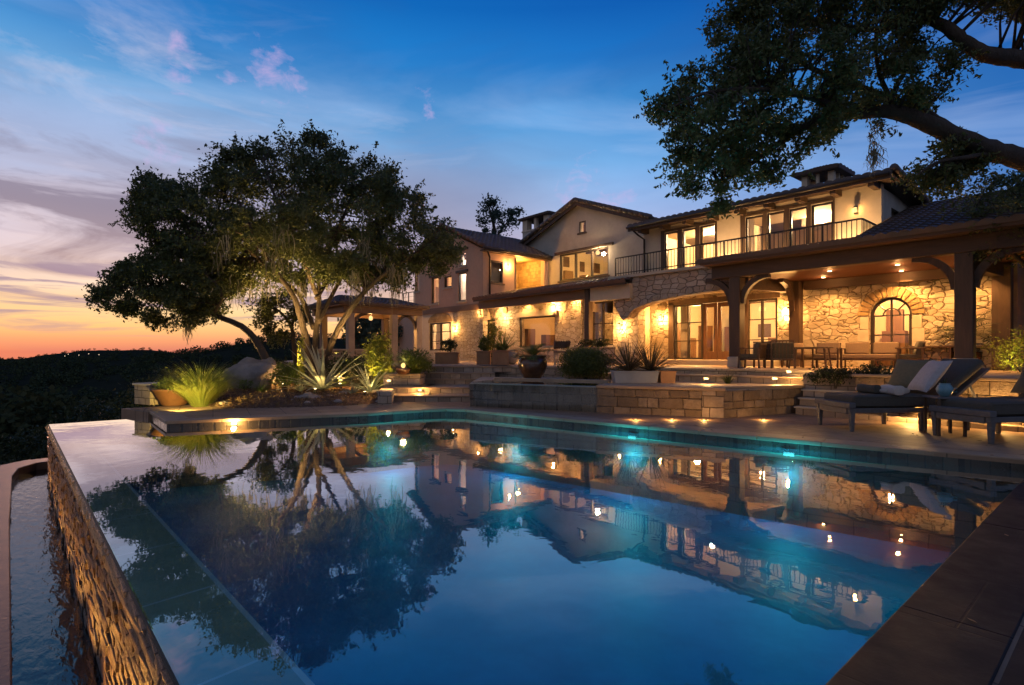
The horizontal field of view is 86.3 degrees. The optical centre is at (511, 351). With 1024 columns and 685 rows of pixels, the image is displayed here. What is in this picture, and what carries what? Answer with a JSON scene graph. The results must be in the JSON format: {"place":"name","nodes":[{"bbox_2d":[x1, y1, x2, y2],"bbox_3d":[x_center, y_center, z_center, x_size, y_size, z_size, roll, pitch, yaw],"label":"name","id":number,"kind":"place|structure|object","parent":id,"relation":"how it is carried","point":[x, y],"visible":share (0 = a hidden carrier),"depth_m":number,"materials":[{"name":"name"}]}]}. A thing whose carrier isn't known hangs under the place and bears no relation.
{"place":"outdoors","nodes":[
{"label":"outdoors","id":0,"kind":"place"},
{"bbox_2d":[0,337,369,410],"bbox_3d":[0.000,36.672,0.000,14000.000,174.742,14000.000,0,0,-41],"label":"wooded hillside","id":1,"kind":"structure","parent":0,"point":[112,383],"depth_m":505.78,"materials":[{"name":"green plant"}]},
{"bbox_2d":[0,458,47,684],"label":"catch basin","id":2,"kind":"object","parent":1,"relation":"on","point":[10,473],"visible":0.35,"depth_m":7.29,"materials":[{"name":"concrete"}]},
{"bbox_2d":[10,469,102,684],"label":"trough water","id":3,"kind":"structure","parent":2,"relation":"in","point":[51,643],"depth_m":6.34,"materials":[{"name":"blue liquid"}]},
{"bbox_2d":[0,414,64,464],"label":"hillside bush","id":4,"kind":"object","parent":1,"relation":"on","point":[17,456],"visible":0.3,"depth_m":20.61,"materials":[{"name":"green plant"}]},
{"bbox_2d":[36,395,119,457],"bbox_3d":[-18.473,3.603,23.951,3.731,3.668,3.661,0,0,18],"label":"hillside bush","id":5,"kind":"object","parent":1,"relation":"on","point":[83,418],"visible":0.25,"depth_m":23.92,"materials":[{"name":"green plant"}]},
{"bbox_2d":[98,381,158,420],"bbox_3d":[-12.707,2.731,18.605,2.306,3.475,2.285,0,0,-14],"label":"hillside bush","id":6,"kind":"object","parent":1,"relation":"on","point":[128,405],"visible":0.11,"depth_m":18.14,"materials":[{"name":"green plant"}]},
{"bbox_2d":[96,375,177,420],"bbox_3d":[-12.793,2.613,18.944,3.085,3.544,2.944,0,0,-27],"label":"hillside bush","id":7,"kind":"object","parent":1,"relation":"on","point":[110,414],"visible":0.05,"depth_m":18.72,"materials":[{"name":"green plant"}]},
{"bbox_2d":[121,406,157,419],"bbox_3d":[-8.916,2.535,14.161,1.850,2.130,1.500,0,0,-41],"label":"corner landing","id":8,"kind":"object","parent":1,"relation":"on","point":[127,413],"visible":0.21,"depth_m":13.72,"materials":[{"name":"stone"}]},
{"bbox_2d":[98,367,187,415],"bbox_3d":[-13.909,2.411,22.040,4.113,3.659,3.460,0,0,5],"label":"hillside bush","id":9,"kind":"object","parent":1,"relation":"on","point":[160,377],"visible":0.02,"depth_m":21.53,"materials":[{"name":"green plant"}]},
{"bbox_2d":[132,382,159,404],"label":"stone block","id":10,"kind":"structure","parent":1,"relation":"on","point":[143,396],"depth_m":14.93,"materials":[{"name":"stone"}]},
{"bbox_2d":[46,426,314,684],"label":"infinity wall","id":11,"kind":"structure","parent":1,"relation":"on","point":[160,604],"depth_m":3.73,"materials":[{"name":"stone"}]},
{"bbox_2d":[0,329,370,464],"bbox_3d":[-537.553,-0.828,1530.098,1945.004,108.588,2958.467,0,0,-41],"label":"forest","id":12,"kind":"object","parent":1,"relation":"on","point":[34,406],"visible":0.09,"depth_m":411.72,"materials":[{"name":"green plant"}]},
{"bbox_2d":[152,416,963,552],"bbox_3d":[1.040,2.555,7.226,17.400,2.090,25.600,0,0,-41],"label":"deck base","id":13,"kind":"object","parent":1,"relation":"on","point":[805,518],"visible":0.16,"depth_m":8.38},
{"bbox_2d":[165,493,964,684],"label":"pool basin","id":14,"kind":"object","parent":13,"relation":"in","point":[487,589],"visible":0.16,"depth_m":6.57,"materials":[{"name":"liquid"}]},
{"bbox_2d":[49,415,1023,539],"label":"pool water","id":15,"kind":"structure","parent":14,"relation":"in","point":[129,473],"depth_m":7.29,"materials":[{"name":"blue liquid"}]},
{"bbox_2d":[153,411,1023,471],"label":"waterline tile","id":16,"kind":"object","parent":14,"relation":"attached to","point":[962,462],"visible":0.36,"depth_m":10.29,"materials":[{"name":"tile"}]},
{"bbox_2d":[130,399,1023,684],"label":"deck paving","id":17,"kind":"structure","parent":13,"relation":"on","point":[868,431],"depth_m":10.73,"materials":[{"name":"stone"}]},
{"bbox_2d":[151,377,187,405],"bbox_3d":[-9.136,1.049,14.801,1.060,0.802,1.110,0,0,26],"label":"bowl planter","id":18,"kind":"object","parent":17,"relation":"on","point":[166,397],"visible":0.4,"depth_m":14.46,"materials":[{"name":"ceramic"}]},
{"bbox_2d":[130,356,262,406],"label":"ornamental grass","id":19,"kind":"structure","parent":17,"relation":"on","point":[200,390],"depth_m":14.16,"materials":[{"name":"green plant"}]},
{"bbox_2d":[207,378,382,407],"bbox_3d":[-7.083,1.228,18.969,8.000,0.564,12.000,0,0,-41],"label":"garden bed","id":20,"kind":"object","parent":17,"relation":"on","point":[322,403],"visible":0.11,"depth_m":15.24,"materials":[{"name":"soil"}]},
{"bbox_2d":[76,241,282,384],"bbox_3d":[-11.375,-1.344,18.656,6.693,5.135,3.522,0,0,22],"label":"leaning oak","id":21,"kind":"object","parent":20,"relation":"on","point":[203,303],"visible":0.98,"depth_m":18.11,"materials":[{"name":"green plant"}]},
{"bbox_2d":[222,357,276,388],"bbox_3d":[-8.607,0.806,17.903,1.686,1.278,1.261,0,0,-1],"label":"boulder","id":22,"kind":"object","parent":20,"relation":"on","point":[250,368],"visible":0.51,"depth_m":17.45,"materials":[{"name":"grey stone"}]},
{"bbox_2d":[238,286,314,366],"bbox_3d":[-9.419,-0.764,22.162,3.275,3.794,2.297,0,0,-20],"label":"slender tree","id":23,"kind":"object","parent":20,"relation":"on","point":[267,313],"visible":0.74,"depth_m":21.86,"materials":[{"name":"green plant"}]},
{"bbox_2d":[265,361,302,389],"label":"leafy shrub","id":24,"kind":"object","parent":20,"relation":"on","point":[288,370],"visible":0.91,"depth_m":17.03,"materials":[{"name":"green plant"}]},
{"bbox_2d":[107,119,466,381],"bbox_3d":[-8.114,-3.420,19.559,12.924,9.368,7.205,0,0,20],"label":"live oak","id":25,"kind":"object","parent":20,"relation":"on","point":[151,201],"visible":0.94,"depth_m":18.32,"materials":[{"name":"green plant"}]},
{"bbox_2d":[297,335,305,384],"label":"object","id":26,"kind":"object","parent":20,"relation":"on","point":[299,362],"depth_m":18.37,"materials":[{"name":"green plant"}]},
{"bbox_2d":[266,336,375,391],"bbox_3d":[-6.147,0.349,17.578,3.394,1.748,3.683,0,0,-41],"label":"agave","id":27,"kind":"object","parent":20,"relation":"on","point":[321,381],"visible":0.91,"depth_m":17.36,"materials":[{"name":"green plant"}]},
{"bbox_2d":[315,351,372,383],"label":"agave plant","id":28,"kind":"object","parent":20,"relation":"on","point":[346,362],"visible":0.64,"depth_m":19.14,"materials":[{"name":"green plant"}]},
{"bbox_2d":[339,362,400,391],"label":"agave","id":29,"kind":"object","parent":20,"relation":"on","point":[369,386],"visible":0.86,"depth_m":17.39,"materials":[{"name":"green plant"}]},
{"bbox_2d":[362,329,396,386],"bbox_3d":[-4.555,0.238,18.649,1.252,2.078,1.226,0,0,-41],"label":"leafy shrub","id":30,"kind":"object","parent":20,"relation":"on","point":[376,351],"visible":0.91,"depth_m":18.38,"materials":[{"name":"green plant"}]},
{"bbox_2d":[378,388,393,404],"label":"pier","id":31,"kind":"structure","parent":17,"relation":"on","point":[385,396],"depth_m":14.85,"materials":[{"name":"beige stone"}]},
{"bbox_2d":[383,372,425,386],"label":"planter pier","id":32,"kind":"structure","parent":17,"relation":"on","point":[410,379],"depth_m":17.30,"materials":[{"name":"stone"}]},
{"bbox_2d":[379,347,452,373],"bbox_3d":[-3.182,0.271,17.939,2.639,0.986,2.662,0,0,-41],"label":"grassy bush","id":33,"kind":"object","parent":32,"relation":"on","point":[417,363],"visible":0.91,"depth_m":17.60,"materials":[{"name":"green plant"}]},
{"bbox_2d":[394,393,468,401],"bbox_3d":[-2.447,1.385,16.884,2.421,0.230,2.336,0,0,0],"label":"flight step","id":34,"kind":"object","parent":17,"relation":"on","point":[431,397],"visible":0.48,"depth_m":15.82,"materials":[{"name":"stone"}]},
{"bbox_2d":[380,384,468,392],"bbox_3d":[-2.671,1.180,17.780,2.727,0.180,2.339,0,0,0],"label":"flight step","id":35,"kind":"object","parent":34,"relation":"on","point":[444,388],"visible":0.75,"depth_m":16.70,"materials":[{"name":"stone"}]},
{"bbox_2d":[425,379,475,383],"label":"flight step","id":36,"kind":"object","parent":35,"relation":"on","point":[448,381],"visible":0.34,"depth_m":18.27,"materials":[{"name":"stone"}]},
{"bbox_2d":[420,372,494,378],"bbox_3d":[-1.914,0.810,19.511,2.676,0.200,2.338,0,0,0],"label":"flight step","id":37,"kind":"object","parent":36,"relation":"on","point":[453,375],"visible":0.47,"depth_m":18.42,"materials":[{"name":"stone"}]},
{"bbox_2d":[422,365,511,371],"bbox_3d":[-1.766,0.605,19.524,3.536,0.210,1.345,0,0,0],"label":"flight step","id":38,"kind":"object","parent":37,"relation":"on","point":[466,368],"visible":0.76,"depth_m":18.93,"materials":[{"name":"stone"}]},
{"bbox_2d":[284,362,854,398],"bbox_3d":[5.586,2.025,25.250,22.600,2.950,49.000,0,0,-41],"label":"terrace base","id":39,"kind":"object","parent":17,"relation":"on","point":[845,386],"visible":0.06,"depth_m":15.55,"materials":[{"name":"beige stone"}]},
{"bbox_2d":[475,192,526,235],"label":"background tree","id":40,"kind":"object","parent":39,"relation":"on","point":[495,214],"visible":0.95,"depth_m":49.63,"materials":[{"name":"green plant"}]},
{"bbox_2d":[150,407,1023,459],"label":"pool coping","id":41,"kind":"object","parent":17,"relation":"on","point":[168,416],"visible":0.99,"depth_m":10.91,"materials":[{"name":"stone"}]},
{"bbox_2d":[794,405,848,418],"bbox_3d":[7.123,1.380,12.359,0.580,0.240,1.210,0,0,-41],"label":"short step","id":42,"kind":"object","parent":17,"relation":"on","point":[807,410],"visible":0.32,"depth_m":12.32,"materials":[{"name":"stone"}]},
{"bbox_2d":[798,397,823,406],"bbox_3d":[7.290,1.190,12.503,0.580,0.240,1.210,0,0,-41],"label":"short step","id":43,"kind":"object","parent":42,"relation":"on","point":[807,401],"visible":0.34,"depth_m":12.63,"materials":[{"name":"stone"}]},
{"bbox_2d":[801,389,854,397],"bbox_3d":[7.442,1.000,12.633,0.580,0.240,1.210,0,0,-41],"label":"short step","id":44,"kind":"object","parent":43,"relation":"on","point":[815,393],"visible":0.38,"depth_m":12.68,"materials":[{"name":"stone"}]},
{"bbox_2d":[815,359,988,431],"bbox_3d":[7.462,0.794,10.467,2.800,1.313,1.030,0,0,-4],"label":"sun lounger","id":45,"kind":"object","parent":17,"relation":"on","point":[962,375],"visible":0.78,"depth_m":10.11,"materials":[{"name":"grey wood"}]},
{"bbox_2d":[856,384,880,393],"bbox_3d":[6.840,0.706,10.476,0.177,0.166,0.440,0,0,-8],"label":"towel","id":46,"kind":"object","parent":45,"relation":"on","point":[867,388],"visible":1,"depth_m":10.39,"materials":[{"name":"grey fabric"}]},
{"bbox_2d":[881,384,904,394],"bbox_3d":[7.052,0.706,10.139,0.217,0.176,0.460,0,0,4],"label":"towel","id":47,"kind":"object","parent":45,"relation":"on","point":[895,390],"visible":0.91,"depth_m":9.92,"materials":[{"name":"white fabric"}]},
{"bbox_2d":[888,359,936,390],"bbox_3d":[7.824,0.450,10.730,0.402,0.606,0.760,0,0,-20],"label":"throw pillow","id":48,"kind":"object","parent":45,"relation":"on","point":[905,372],"visible":0.62,"depth_m":10.73,"materials":[{"name":"grey fabric"}]},
{"bbox_2d":[907,360,952,391],"bbox_3d":[7.798,0.450,10.218,0.445,0.583,0.700,0,0,10],"label":"throw pillow","id":49,"kind":"object","parent":45,"relation":"on","point":[928,376],"visible":0.97,"depth_m":10.05,"materials":[{"name":"fabric"}]},
{"bbox_2d":[922,395,966,436],"bbox_3d":[7.565,1.117,9.550,0.480,0.667,0.480,0,0,9],"label":"side table","id":50,"kind":"object","parent":17,"relation":"on","point":[937,397],"visible":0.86,"depth_m":9.54,"materials":[{"name":"grey wood"}]},
{"bbox_2d":[936,378,956,396],"bbox_3d":[7.562,0.615,9.546,0.256,0.338,0.258,0,0,2],"label":"teal vase","id":51,"kind":"object","parent":50,"relation":"on","point":[944,389],"visible":1,"depth_m":9.48,"materials":[{"name":"ceramic"}]},
{"bbox_2d":[929,393,1023,443],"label":"sun lounger","id":52,"kind":"object","parent":17,"relation":"on","point":[993,413],"visible":0.99,"depth_m":8.79,"materials":[{"name":"grey wood"}]},
{"bbox_2d":[1010,366,1023,392],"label":"throw pillow","id":53,"kind":"object","parent":52,"relation":"on","point":[1018,387],"visible":1,"depth_m":9.53,"materials":[{"name":"grey fabric"}]},
{"bbox_2d":[825,480,1023,684],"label":"coping","id":54,"kind":"object","parent":13,"relation":"on","point":[928,632],"visible":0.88,"depth_m":2.92,"materials":[{"name":"stone"}]},
{"bbox_2d":[851,373,1023,431],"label":"retaining wall","id":55,"kind":"structure","parent":13,"relation":"on","point":[992,386],"depth_m":10.50,"materials":[{"name":"stone"}]},
{"bbox_2d":[0,0,1023,358],"label":"sky","id":56,"kind":"structure","parent":0,"point":[532,105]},
{"bbox_2d":[573,338,615,364],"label":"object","id":57,"kind":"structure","parent":0,"point":[597,344],"depth_m":20.80,"materials":[{"name":"plant"}]},
{"bbox_2d":[470,377,804,417],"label":"stone wall","id":58,"kind":"structure","parent":0,"point":[682,383],"depth_m":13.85,"materials":[{"name":"stone"}]},
{"bbox_2d":[511,342,551,377],"bbox_3d":[0.595,0.278,16.602,1.401,1.143,1.411,0,0,-41],"label":"glazed urn","id":59,"kind":"object","parent":58,"relation":"on","point":[531,364],"visible":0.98,"depth_m":16.30,"materials":[{"name":"brown ceramic"}]},
{"bbox_2d":[475,379,606,385],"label":"spa water","id":60,"kind":"structure","parent":58,"relation":"in","point":[583,383],"depth_m":14.46,"materials":[{"name":"blue liquid"}]},
{"bbox_2d":[553,344,618,379],"bbox_3d":[2.209,0.332,16.353,1.840,1.137,2.234,0,0,-41],"label":"round shrub","id":61,"kind":"object","parent":58,"relation":"on","point":[580,361],"visible":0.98,"depth_m":16.05,"materials":[{"name":"green plant"}]},
{"bbox_2d":[597,335,685,382],"bbox_3d":[3.546,0.150,15.043,2.605,1.400,2.172,0,0,0],"label":"trough planter","id":62,"kind":"object","parent":58,"relation":"on","point":[628,373],"visible":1,"depth_m":14.76,"materials":[{"name":"stone"}]},
{"bbox_2d":[655,370,676,382],"bbox_3d":[4.216,0.682,14.980,0.450,0.335,0.510,0,0,0],"label":"box planter","id":63,"kind":"object","parent":58,"relation":"on","point":[666,376],"visible":0.81,"depth_m":14.75,"materials":[{"name":"stone"}]},
{"bbox_2d":[564,372,802,384],"bbox_3d":[5.116,0.760,15.898,7.526,0.200,1.402,0,0,33],"label":"long step","id":64,"kind":"object","parent":58,"relation":"on","point":[766,379],"visible":0.49,"depth_m":15.13,"materials":[{"name":"stone"}]},
{"bbox_2d":[284,359,1020,377],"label":"terrace paving","id":65,"kind":"structure","parent":0,"point":[989,373],"depth_m":16.47,"materials":[{"name":"stone"}]},
{"bbox_2d":[304,349,392,362],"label":"garden wall","id":66,"kind":"structure","parent":65,"relation":"on","point":[359,351],"depth_m":25.40,"materials":[{"name":"stone"}]},
{"bbox_2d":[337,295,380,348],"bbox_3d":[-10.865,-1.767,40.020,3.431,5.112,3.762,0,0,-41],"label":"background tree","id":67,"kind":"object","parent":65,"relation":"on","point":[359,330],"visible":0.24,"depth_m":39.34,"materials":[{"name":"green plant"}]},
{"bbox_2d":[308,295,429,361],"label":"garden pavilion","id":68,"kind":"structure","parent":65,"relation":"on","point":[387,314],"depth_m":27.27,"materials":[{"name":"paint"}]},
{"bbox_2d":[361,319,402,345],"bbox_3d":[-8.633,-1.281,38.178,4.143,4.103,3.465,0,0,7],"label":"background tree","id":69,"kind":"object","parent":65,"relation":"on","point":[374,325],"visible":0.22,"depth_m":37.39,"materials":[{"name":"green plant"}]},
{"bbox_2d":[434,338,459,363],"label":"potted plant","id":70,"kind":"object","parent":65,"relation":"on","point":[451,355],"visible":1,"depth_m":22.20,"materials":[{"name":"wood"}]},
{"bbox_2d":[476,336,490,364],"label":"potted plant","id":71,"kind":"object","parent":65,"relation":"on","point":[484,357],"visible":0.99,"depth_m":21.20,"materials":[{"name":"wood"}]},
{"bbox_2d":[479,313,504,363],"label":"climbing plant","id":72,"kind":"object","parent":65,"relation":"on","point":[492,328],"visible":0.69,"depth_m":22.05,"materials":[{"name":"green plant"}]},
{"bbox_2d":[489,331,517,364],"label":"potted plant","id":73,"kind":"object","parent":65,"relation":"on","point":[500,354],"visible":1,"depth_m":20.50,"materials":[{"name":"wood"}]},
{"bbox_2d":[553,341,570,365],"bbox_3d":[1.801,0.048,19.632,0.634,0.908,0.595,0,0,-11],"label":"bistro chair","id":74,"kind":"object","parent":65,"relation":"on","point":[562,344],"visible":0.7,"depth_m":19.78,"materials":[{"name":"wicker"}]},
{"bbox_2d":[398,163,1023,369],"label":"stone villa","id":75,"kind":"object","parent":65,"relation":"on","point":[714,291],"visible":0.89,"depth_m":19.37,"materials":[{"name":"stone"}]},
{"bbox_2d":[430,322,450,349],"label":"window","id":76,"kind":"structure","parent":75,"relation":"in","point":[431,324],"depth_m":31.74,"materials":[{"name":"brown wood"}]},
{"bbox_2d":[491,260,504,284],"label":"window","id":77,"kind":"structure","parent":75,"relation":"in","point":[501,263],"depth_m":29.14,"materials":[{"name":"brown metal"}]},
{"bbox_2d":[519,316,554,348],"bbox_3d":[1.194,-0.883,25.897,0.225,1.542,2.631,0,0,-41],"label":"window","id":78,"kind":"structure","parent":75,"relation":"in","point":[541,316],"depth_m":26.58,"materials":[{"name":"brown metal"}]},
{"bbox_2d":[557,246,609,282],"bbox_3d":[3.840,-4.640,29.354,0.245,1.560,3.663,0,0,-41],"label":"window","id":79,"kind":"structure","parent":75,"relation":"in","point":[592,250],"depth_m":29.37,"materials":[{"name":"brown metal"}]},
{"bbox_2d":[593,301,614,346],"bbox_3d":[3.798,-1.134,22.870,0.225,1.912,1.331,0,0,-41],"label":"window","id":80,"kind":"structure","parent":75,"relation":"in","point":[603,323],"depth_m":22.88,"materials":[{"name":"brown wood"}]},
{"bbox_2d":[665,231,677,269],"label":"window","id":81,"kind":"structure","parent":75,"relation":"in","point":[666,234],"depth_m":22.09,"materials":[{"name":"brown metal"}]},
{"bbox_2d":[674,303,704,358],"bbox_3d":[7.175,-0.805,22.182,0.140,2.230,1.331,0,0,-41],"label":"window","id":82,"kind":"structure","parent":75,"relation":"in","point":[688,322],"depth_m":22.16,"materials":[{"name":"brown wood"}]},
{"bbox_2d":[700,224,714,258],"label":"window","id":83,"kind":"structure","parent":75,"relation":"in","point":[701,227],"depth_m":20.94,"materials":[{"name":"brown metal"}]},
{"bbox_2d":[703,303,717,359],"bbox_3d":[7.782,-0.795,21.436,0.123,2.210,0.592,0,0,-41],"label":"glass door","id":84,"kind":"structure","parent":75,"relation":"in","point":[707,355],"depth_m":21.41,"materials":[{"name":"brown wood"}]},
{"bbox_2d":[718,302,728,359],"bbox_3d":[8.243,-0.795,20.933,0.080,2.210,0.732,0,0,-41],"label":"glass door","id":85,"kind":"structure","parent":75,"relation":"in","point":[722,355],"depth_m":21.11,"materials":[{"name":"brown wood"}]},
{"bbox_2d":[746,215,762,251],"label":"window","id":86,"kind":"structure","parent":75,"relation":"in","point":[747,219],"depth_m":19.56,"materials":[{"name":"brown metal"}]},
{"bbox_2d":[749,298,776,353],"bbox_3d":[9.129,-0.805,19.911,0.140,2.230,1.161,0,0,-41],"label":"window","id":87,"kind":"structure","parent":75,"relation":"in","point":[762,319],"depth_m":19.88,"materials":[{"name":"brown wood"}]},
{"bbox_2d":[768,211,783,248],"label":"window","id":88,"kind":"structure","parent":75,"relation":"in","point":[779,212],"depth_m":18.89,"materials":[{"name":"brown metal"}]},
{"bbox_2d":[790,206,806,245],"bbox_3d":[9.602,-3.890,18.257,0.100,1.820,0.569,0,0,-41],"label":"window","id":89,"kind":"structure","parent":75,"relation":"in","point":[791,210],"depth_m":18.40,"materials":[{"name":"brown metal"}]},
{"bbox_2d":[812,201,832,242],"bbox_3d":[10.077,-3.890,17.705,0.100,1.820,0.650,0,0,-41],"label":"window","id":90,"kind":"structure","parent":75,"relation":"in","point":[822,204],"depth_m":17.76,"materials":[{"name":"brown metal"}]},
{"bbox_2d":[871,298,911,367],"bbox_3d":[11.761,-0.586,16.920,0.100,2.172,1.105,0,0,-41],"label":"arched window","id":91,"kind":"structure","parent":75,"relation":"in","point":[891,308],"depth_m":16.91,"materials":[{"name":"brown wood"}]},
{"bbox_2d":[736,342,766,367],"bbox_3d":[7.376,0.110,16.800,0.720,0.783,0.720,0,0,39],"label":"chair","id":92,"kind":"object","parent":65,"relation":"on","point":[759,351],"visible":1,"depth_m":16.57,"materials":[{"name":"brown wood"}]},
{"bbox_2d":[753,341,782,366],"bbox_3d":[8.156,0.088,17.400,0.720,0.826,0.660,0,0,-36],"label":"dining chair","id":93,"kind":"object","parent":65,"relation":"on","point":[768,347],"visible":0.18,"depth_m":17.13,"materials":[{"name":"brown wood"}]},
{"bbox_2d":[770,340,795,368],"bbox_3d":[8.198,0.078,16.500,0.680,0.846,0.720,0,0,29],"label":"lounge chair","id":94,"kind":"object","parent":65,"relation":"on","point":[782,349],"visible":0.96,"depth_m":16.25,"materials":[{"name":"brown wicker"}]},
{"bbox_2d":[786,343,818,367],"bbox_3d":[9.191,0.110,17.300,0.660,0.783,0.720,0,0,-21],"label":"lounge chair","id":95,"kind":"object","parent":65,"relation":"on","point":[801,356],"visible":0.46,"depth_m":17.09,"materials":[{"name":"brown wood"}]},
{"bbox_2d":[788,347,832,367],"bbox_3d":[8.834,0.181,16.200,1.100,0.642,0.600,0,0,44],"label":"porch table","id":96,"kind":"object","parent":65,"relation":"on","point":[824,352],"visible":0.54,"depth_m":16.01,"materials":[{"name":"brown wood"}]},
{"bbox_2d":[811,342,840,368],"bbox_3d":[9.571,0.110,16.600,0.720,0.783,0.720,0,0,39],"label":"lounge chair","id":97,"kind":"object","parent":65,"relation":"on","point":[835,351],"visible":0.92,"depth_m":16.58,"materials":[{"name":"brown wood"}]},
{"bbox_2d":[633,0,1023,221],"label":"overhanging oak","id":98,"kind":"object","parent":65,"relation":"on","point":[966,153],"visible":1,"depth_m":9.04,"materials":[{"name":"green plant"}]},
{"bbox_2d":[800,365,860,388],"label":"shrub","id":99,"kind":"object","parent":65,"relation":"on","point":[827,374],"visible":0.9,"depth_m":12.36,"materials":[{"name":"green plant"}]},
{"bbox_2d":[844,361,893,381],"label":"shrub","id":100,"kind":"object","parent":65,"relation":"on","point":[870,369],"visible":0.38,"depth_m":12.01,"materials":[{"name":"green plant"}]},
{"bbox_2d":[840,342,900,367],"bbox_3d":[10.631,0.110,16.200,1.450,0.783,0.720,0,0,41],"label":"porch sofa","id":101,"kind":"object","parent":65,"relation":"on","point":[884,351],"visible":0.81,"depth_m":16.18,"materials":[{"name":"beige fabric"}]},
{"bbox_2d":[894,342,925,366],"bbox_3d":[11.334,0.110,15.600,0.720,0.783,0.660,0,0,29],"label":"lounge chair","id":102,"kind":"object","parent":65,"relation":"on","point":[918,348],"visible":0.88,"depth_m":15.33,"materials":[{"name":"brown wood"}]},
{"bbox_2d":[907,345,1013,358],"bbox_3d":[12.651,0.165,15.486,0.400,0.670,2.300,0,0,-41],"label":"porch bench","id":103,"kind":"object","parent":65,"relation":"on","point":[950,352],"visible":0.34,"depth_m":15.50,"materials":[{"name":"brown wood"}]},
{"bbox_2d":[928,311,997,359],"bbox_3d":[12.803,-0.340,15.382,1.864,1.680,1.790,0,0,-22],"label":"potted palm","id":104,"kind":"object","parent":65,"relation":"on","point":[978,355],"visible":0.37,"depth_m":15.10,"materials":[{"name":"green plant"}]},
{"bbox_2d":[953,166,1023,268],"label":"evergreen tree","id":105,"kind":"object","parent":65,"relation":"on","point":[1010,194],"visible":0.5,"depth_m":12.84,"materials":[{"name":"green plant"}]},
{"bbox_2d":[981,325,1023,372],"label":"lit shrub","id":106,"kind":"object","parent":65,"relation":"on","point":[1015,353],"visible":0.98,"depth_m":13.34,"materials":[{"name":"green plant"}]},
{"bbox_2d":[998,628,1023,684],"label":"paving","id":107,"kind":"structure","parent":0,"point":[1013,673],"depth_m":2.49,"materials":[{"name":"grey stone"}]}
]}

